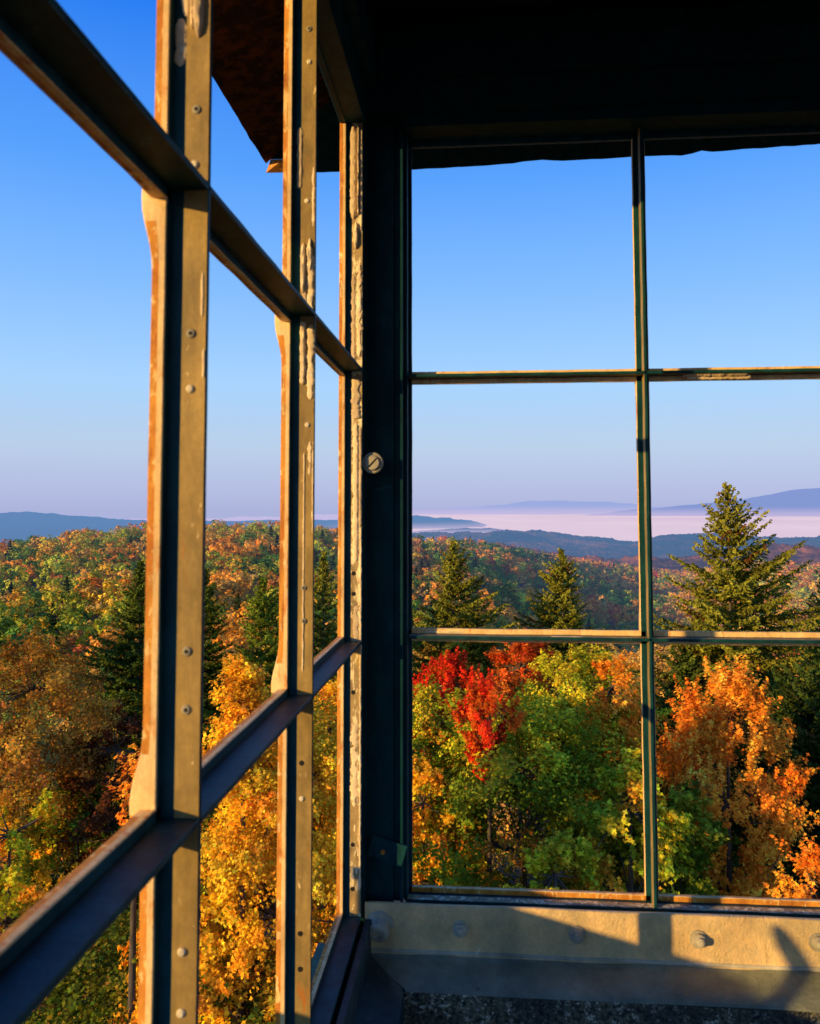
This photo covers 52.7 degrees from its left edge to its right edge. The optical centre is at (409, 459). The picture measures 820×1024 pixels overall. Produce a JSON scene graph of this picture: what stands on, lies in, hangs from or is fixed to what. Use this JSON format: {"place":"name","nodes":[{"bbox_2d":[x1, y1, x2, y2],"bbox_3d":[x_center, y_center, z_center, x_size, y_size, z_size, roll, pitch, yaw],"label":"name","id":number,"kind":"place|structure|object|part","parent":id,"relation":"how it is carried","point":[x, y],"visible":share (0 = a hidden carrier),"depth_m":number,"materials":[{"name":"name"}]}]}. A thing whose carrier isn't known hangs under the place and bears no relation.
{"place":"outdoors","nodes":[
{"label":"outdoors","id":0,"kind":"place"},
{"bbox_2d":[0,511,486,542],"bbox_3d":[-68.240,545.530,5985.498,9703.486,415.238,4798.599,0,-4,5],"label":"hills","id":1,"kind":"structure","parent":0,"point":[23,526],"depth_m":5966.74,"materials":[{"name":"blue plant"}]},
{"bbox_2d":[124,500,661,520],"bbox_3d":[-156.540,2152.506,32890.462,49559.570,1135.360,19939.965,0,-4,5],"label":"mountains","id":2,"kind":"structure","parent":0,"point":[556,507],"depth_m":34873.04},
{"bbox_2d":[0,521,815,1023],"bbox_3d":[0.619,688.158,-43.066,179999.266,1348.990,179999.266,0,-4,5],"label":"ground","id":3,"kind":"structure","parent":0,"point":[502,869],"depth_m":289.46,"materials":[{"name":"plant"}]},
{"bbox_2d":[0,682,62,862],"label":"forest tree","id":4,"kind":"object","parent":3,"relation":"on","point":[18,723],"visible":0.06,"depth_m":44.92,"materials":[{"name":"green plant"}]},
{"bbox_2d":[4,663,59,741],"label":"forest tree","id":5,"kind":"object","parent":3,"relation":"on","point":[27,707],"visible":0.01,"depth_m":80.52,"materials":[{"name":"brown plant"}]},
{"bbox_2d":[0,788,77,934],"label":"maple tree","id":6,"kind":"object","parent":3,"relation":"on","point":[24,897],"visible":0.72,"depth_m":12.69,"materials":[{"name":"green plant"}]},
{"bbox_2d":[0,644,81,814],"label":"forest tree","id":7,"kind":"object","parent":3,"relation":"on","point":[35,701],"visible":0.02,"depth_m":49.73,"materials":[{"name":"brown plant"}]},
{"bbox_2d":[0,689,89,893],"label":"forest tree","id":8,"kind":"object","parent":3,"relation":"on","point":[61,722],"visible":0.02,"depth_m":30.68,"materials":[{"name":"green plant"}]},
{"bbox_2d":[0,623,130,1022],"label":"maple tree","id":9,"kind":"object","parent":3,"relation":"on","point":[28,757],"visible":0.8,"depth_m":14.49,"materials":[{"name":"brown plant"}]},
{"bbox_2d":[32,664,104,733],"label":"forest tree","id":10,"kind":"object","parent":3,"relation":"on","point":[73,696],"visible":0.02,"depth_m":59.04,"materials":[{"name":"brown plant"}]},
{"bbox_2d":[74,656,99,674],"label":"forest tree","id":11,"kind":"object","parent":3,"relation":"on","point":[91,668],"visible":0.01,"depth_m":114.63,"materials":[{"name":"brown plant"}]},
{"bbox_2d":[81,662,100,682],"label":"forest tree","id":12,"kind":"object","parent":3,"relation":"on","point":[92,669],"visible":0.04,"depth_m":117.65,"materials":[{"name":"brown plant"}]},
{"bbox_2d":[59,698,142,1020],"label":"maple tree","id":13,"kind":"object","parent":3,"relation":"on","point":[99,816],"visible":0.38,"depth_m":14.48,"materials":[{"name":"brown plant"}]},
{"bbox_2d":[0,762,203,1023],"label":"maple tree","id":14,"kind":"object","parent":3,"relation":"on","point":[79,836],"visible":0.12,"depth_m":14.56,"materials":[{"name":"green plant"}]},
{"bbox_2d":[68,649,142,744],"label":"forest tree","id":15,"kind":"object","parent":3,"relation":"on","point":[105,694],"depth_m":40.82,"materials":[{"name":"brown plant"}]},
{"bbox_2d":[11,559,214,921],"bbox_3d":[-9.748,10.960,29.266,8.022,14.837,7.264,-2,-4,27],"label":"spruce tree","id":16,"kind":"object","parent":3,"relation":"on","point":[122,682],"visible":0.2,"depth_m":28.49,"materials":[{"name":"green plant"}]},
{"bbox_2d":[105,743,139,1023],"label":"maple sapling","id":17,"kind":"object","parent":3,"relation":"on","point":[132,972],"visible":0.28,"depth_m":8.80,"materials":[{"name":"orange plant"}]},
{"bbox_2d":[25,903,246,1023],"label":"maple tree","id":18,"kind":"object","parent":3,"relation":"on","point":[107,991],"visible":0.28,"depth_m":10.90,"materials":[{"name":"green plant"}]},
{"bbox_2d":[107,839,259,1023],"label":"maple tree","id":19,"kind":"object","parent":3,"relation":"on","point":[209,997],"visible":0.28,"depth_m":8.54,"materials":[{"name":"orange plant"}]},
{"bbox_2d":[129,568,242,847],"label":"spruce tree","id":20,"kind":"object","parent":3,"relation":"on","point":[209,673],"visible":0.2,"depth_m":34.34,"materials":[{"name":"green plant"}]},
{"bbox_2d":[198,947,275,1023],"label":"maple tree","id":21,"kind":"object","parent":3,"relation":"on","point":[256,1013],"visible":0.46,"depth_m":8.48,"materials":[{"name":"yellow plant"}]},
{"bbox_2d":[202,652,277,1023],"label":"beech tree","id":22,"kind":"object","parent":3,"relation":"on","point":[247,700],"visible":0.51,"depth_m":8.81,"materials":[{"name":"yellow plant"}]},
{"bbox_2d":[201,577,335,925],"bbox_3d":[-5.969,11.175,29.026,6.759,14.131,7.754,2,-4,-35],"label":"spruce tree","id":23,"kind":"object","parent":3,"relation":"on","point":[263,614],"visible":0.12,"depth_m":28.97,"materials":[{"name":"green plant"}]},
{"bbox_2d":[200,686,415,1021],"bbox_3d":[-1.305,9.172,9.075,2.815,13.229,2.731,0,-4,5],"label":"beech tree","id":24,"kind":"object","parent":3,"relation":"on","point":[236,850],"visible":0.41,"depth_m":8.74,"materials":[{"name":"yellow plant"}]},
{"bbox_2d":[312,676,336,935],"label":"beech tree","id":25,"kind":"object","parent":3,"relation":"on","point":[329,688],"visible":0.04,"depth_m":11.08,"materials":[{"name":"yellow plant"}]},
{"bbox_2d":[312,550,337,940],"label":"spruce tree","id":26,"kind":"object","parent":3,"relation":"on","point":[321,639],"visible":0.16,"depth_m":33.39,"materials":[{"name":"green plant"}]},
{"bbox_2d":[0,519,819,696],"bbox_3d":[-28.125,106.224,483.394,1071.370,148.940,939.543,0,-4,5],"label":"distant forest","id":27,"kind":"object","parent":3,"relation":"on","point":[46,556],"visible":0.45,"depth_m":426.04,"materials":[{"name":"green plant"}]},
{"bbox_2d":[412,649,433,669],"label":"forest tree","id":28,"kind":"object","parent":3,"relation":"on","point":[416,655],"visible":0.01,"depth_m":90.51,"materials":[{"name":"green plant"}]},
{"bbox_2d":[412,754,461,884],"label":"maple tree","id":29,"kind":"object","parent":3,"relation":"on","point":[422,776],"visible":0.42,"depth_m":13.46,"materials":[{"name":"orange plant"}]},
{"bbox_2d":[412,646,484,854],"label":"maple tree","id":30,"kind":"object","parent":3,"relation":"on","point":[446,674],"visible":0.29,"depth_m":17.09,"materials":[{"name":"red plant"}]},
{"bbox_2d":[412,848,502,886],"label":"maple sapling","id":31,"kind":"object","parent":3,"relation":"on","point":[496,878],"visible":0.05,"depth_m":13.36,"materials":[{"name":"green plant"}]},
{"bbox_2d":[412,674,503,851],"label":"maple tree","id":32,"kind":"object","parent":3,"relation":"on","point":[428,730],"visible":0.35,"depth_m":15.43,"materials":[{"name":"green plant"}]},
{"bbox_2d":[416,685,529,871],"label":"forest tree","id":33,"kind":"object","parent":3,"relation":"on","point":[498,813],"depth_m":24.47,"materials":[{"name":"green plant"}]},
{"bbox_2d":[412,539,539,848],"bbox_3d":[1.614,11.512,36.430,7.813,16.048,7.049,2,-4,-28],"label":"spruce tree","id":34,"kind":"object","parent":3,"relation":"on","point":[463,615],"visible":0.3,"depth_m":36.06,"materials":[{"name":"green plant"}]},
{"bbox_2d":[426,662,532,866],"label":"forest tree","id":35,"kind":"object","parent":3,"relation":"on","point":[500,825],"visible":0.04,"depth_m":36.20,"materials":[{"name":"green plant"}]},
{"bbox_2d":[445,667,526,880],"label":"maple tree","id":36,"kind":"object","parent":3,"relation":"on","point":[486,703],"visible":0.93,"depth_m":13.55,"materials":[{"name":"red plant"}]},
{"bbox_2d":[466,628,564,887],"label":"maple tree","id":37,"kind":"object","parent":3,"relation":"on","point":[521,667],"visible":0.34,"depth_m":19.79,"materials":[{"name":"red plant"}]},
{"bbox_2d":[412,682,685,892],"bbox_3d":[1.486,10.039,14.434,6.370,12.403,6.001,3,-5,-43],"label":"oak tree","id":38,"kind":"object","parent":3,"relation":"on","point":[553,779],"visible":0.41,"depth_m":13.81,"materials":[{"name":"green plant"}]},
{"bbox_2d":[500,828,603,889],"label":"oak sapling","id":39,"kind":"object","parent":3,"relation":"on","point":[558,847],"visible":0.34,"depth_m":11.15,"materials":[{"name":"green plant"}]},
{"bbox_2d":[500,547,639,826],"bbox_3d":[7.394,11.966,37.938,7.353,15.800,7.460,0,-4,5],"label":"spruce tree","id":40,"kind":"object","parent":3,"relation":"on","point":[554,618],"visible":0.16,"depth_m":37.69,"materials":[{"name":"green plant"}]},
{"bbox_2d":[508,643,671,840],"bbox_3d":[3.615,10.098,16.295,3.414,12.701,2.923,0,-4,5],"label":"maple tree","id":41,"kind":"object","parent":3,"relation":"on","point":[576,673],"visible":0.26,"depth_m":16.55,"materials":[{"name":"green plant"}]},
{"bbox_2d":[578,653,641,890],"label":"maple tree","id":42,"kind":"object","parent":3,"relation":"on","point":[619,672],"visible":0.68,"depth_m":15.41,"materials":[{"name":"green plant"}]},
{"bbox_2d":[587,643,639,685],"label":"forest tree","id":43,"kind":"object","parent":3,"relation":"on","point":[613,647],"visible":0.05,"depth_m":105.51,"materials":[{"name":"orange plant"}]},
{"bbox_2d":[611,656,640,721],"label":"forest tree","id":44,"kind":"object","parent":3,"relation":"on","point":[634,673],"visible":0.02,"depth_m":91.45,"materials":[{"name":"orange plant"}]},
{"bbox_2d":[613,673,640,724],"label":"forest tree","id":45,"kind":"object","parent":3,"relation":"on","point":[638,680],"depth_m":70.64,"materials":[{"name":"orange plant"}]},
{"bbox_2d":[570,746,698,893],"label":"oak tree","id":46,"kind":"object","parent":3,"relation":"on","point":[609,820],"visible":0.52,"depth_m":11.71,"materials":[{"name":"green plant"}]},
{"bbox_2d":[612,645,663,750],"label":"forest tree","id":47,"kind":"object","parent":3,"relation":"on","point":[636,667],"visible":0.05,"depth_m":57.57,"materials":[{"name":"orange plant"}]},
{"bbox_2d":[635,666,665,747],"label":"tree","id":48,"kind":"object","parent":3,"relation":"on","point":[656,685],"visible":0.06,"depth_m":60.89,"materials":[{"name":"green plant"}]},
{"bbox_2d":[626,628,710,772],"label":"forest tree","id":49,"kind":"object","parent":3,"relation":"on","point":[666,666],"visible":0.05,"depth_m":37.98,"materials":[{"name":"orange plant"}]},
{"bbox_2d":[602,779,742,895],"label":"oak tree","id":50,"kind":"object","parent":3,"relation":"on","point":[714,833],"visible":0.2,"depth_m":12.41,"materials":[{"name":"green plant"}]},
{"bbox_2d":[591,644,788,893],"bbox_3d":[6.539,10.761,21.038,6.224,12.537,6.555,3,-5,-45],"label":"spruce tree","id":51,"kind":"object","parent":3,"relation":"on","point":[688,662],"visible":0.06,"depth_m":21.17,"materials":[{"name":"green plant"}]},
{"bbox_2d":[585,482,819,888],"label":"spruce tree","id":52,"kind":"object","parent":3,"relation":"on","point":[712,615],"visible":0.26,"depth_m":21.77,"materials":[{"name":"green plant"}]},
{"bbox_2d":[638,650,819,896],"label":"maple tree","id":53,"kind":"object","parent":3,"relation":"on","point":[702,722],"visible":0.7,"depth_m":13.73,"materials":[{"name":"orange plant"}]},
{"bbox_2d":[696,649,819,898],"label":"spruce tree","id":54,"kind":"object","parent":3,"relation":"on","point":[803,714],"visible":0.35,"depth_m":16.76,"materials":[{"name":"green plant"}]},
{"bbox_2d":[762,833,819,898],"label":"maple sapling","id":55,"kind":"object","parent":3,"relation":"on","point":[810,864],"visible":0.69,"depth_m":10.57,"materials":[{"name":"orange plant"}]},
{"bbox_2d":[772,570,819,728],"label":"spruce tree","id":56,"kind":"object","parent":3,"relation":"on","point":[813,602],"visible":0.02,"depth_m":24.21,"materials":[{"name":"green plant"}]},
{"bbox_2d":[0,0,819,1023],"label":"lookout cab","id":57,"kind":"object","parent":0,"point":[374,102],"visible":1,"depth_m":0.94,"materials":[{"name":"black metal"}]},
{"bbox_3d":[-0.157,-0.005,0.011,0.035,0.957,1.978,0,-4,5],"label":"window","id":58,"kind":"part","parent":57,"relation":"part of","materials":[{"name":"beige metal"}]},
{"bbox_3d":[0.969,0.054,0.967,1.957,0.957,0.034,0,-4,5],"label":"window","id":59,"kind":"part","parent":57,"relation":"part of","materials":[{"name":"beige metal"}]},
{"bbox_2d":[0,0,819,518],"label":"sky","id":60,"kind":"structure","parent":0,"point":[527,265],"materials":[{"name":"blue"}]},
{"bbox_2d":[5,529,819,558],"bbox_3d":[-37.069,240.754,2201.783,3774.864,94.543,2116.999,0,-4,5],"label":"hills","id":61,"kind":"structure","parent":0,"point":[676,545],"depth_m":2353.54,"materials":[{"name":"blue plant"}]},
{"bbox_2d":[412,528,524,532],"bbox_3d":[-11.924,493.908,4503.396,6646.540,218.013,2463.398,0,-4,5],"label":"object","id":62,"kind":"structure","parent":0,"point":[483,530],"depth_m":5073.05,"materials":[{"name":"blue"}]},
{"bbox_2d":[412,514,819,540],"bbox_3d":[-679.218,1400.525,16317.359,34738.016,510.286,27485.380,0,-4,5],"label":"fog bank","id":63,"kind":"structure","parent":0,"point":[623,528],"depth_m":7723.12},
{"bbox_2d":[488,541,819,573],"bbox_3d":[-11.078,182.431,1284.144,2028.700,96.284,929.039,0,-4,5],"label":"hills","id":64,"kind":"structure","parent":0,"point":[805,553],"depth_m":1358.70,"materials":[{"name":"blue plant"}]},
{"bbox_2d":[588,488,819,515],"bbox_3d":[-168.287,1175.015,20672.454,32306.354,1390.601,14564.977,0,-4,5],"label":"mountains","id":65,"kind":"structure","parent":0,"point":[801,502],"depth_m":20304.74,"materials":[{"name":"blue"}]}
]}

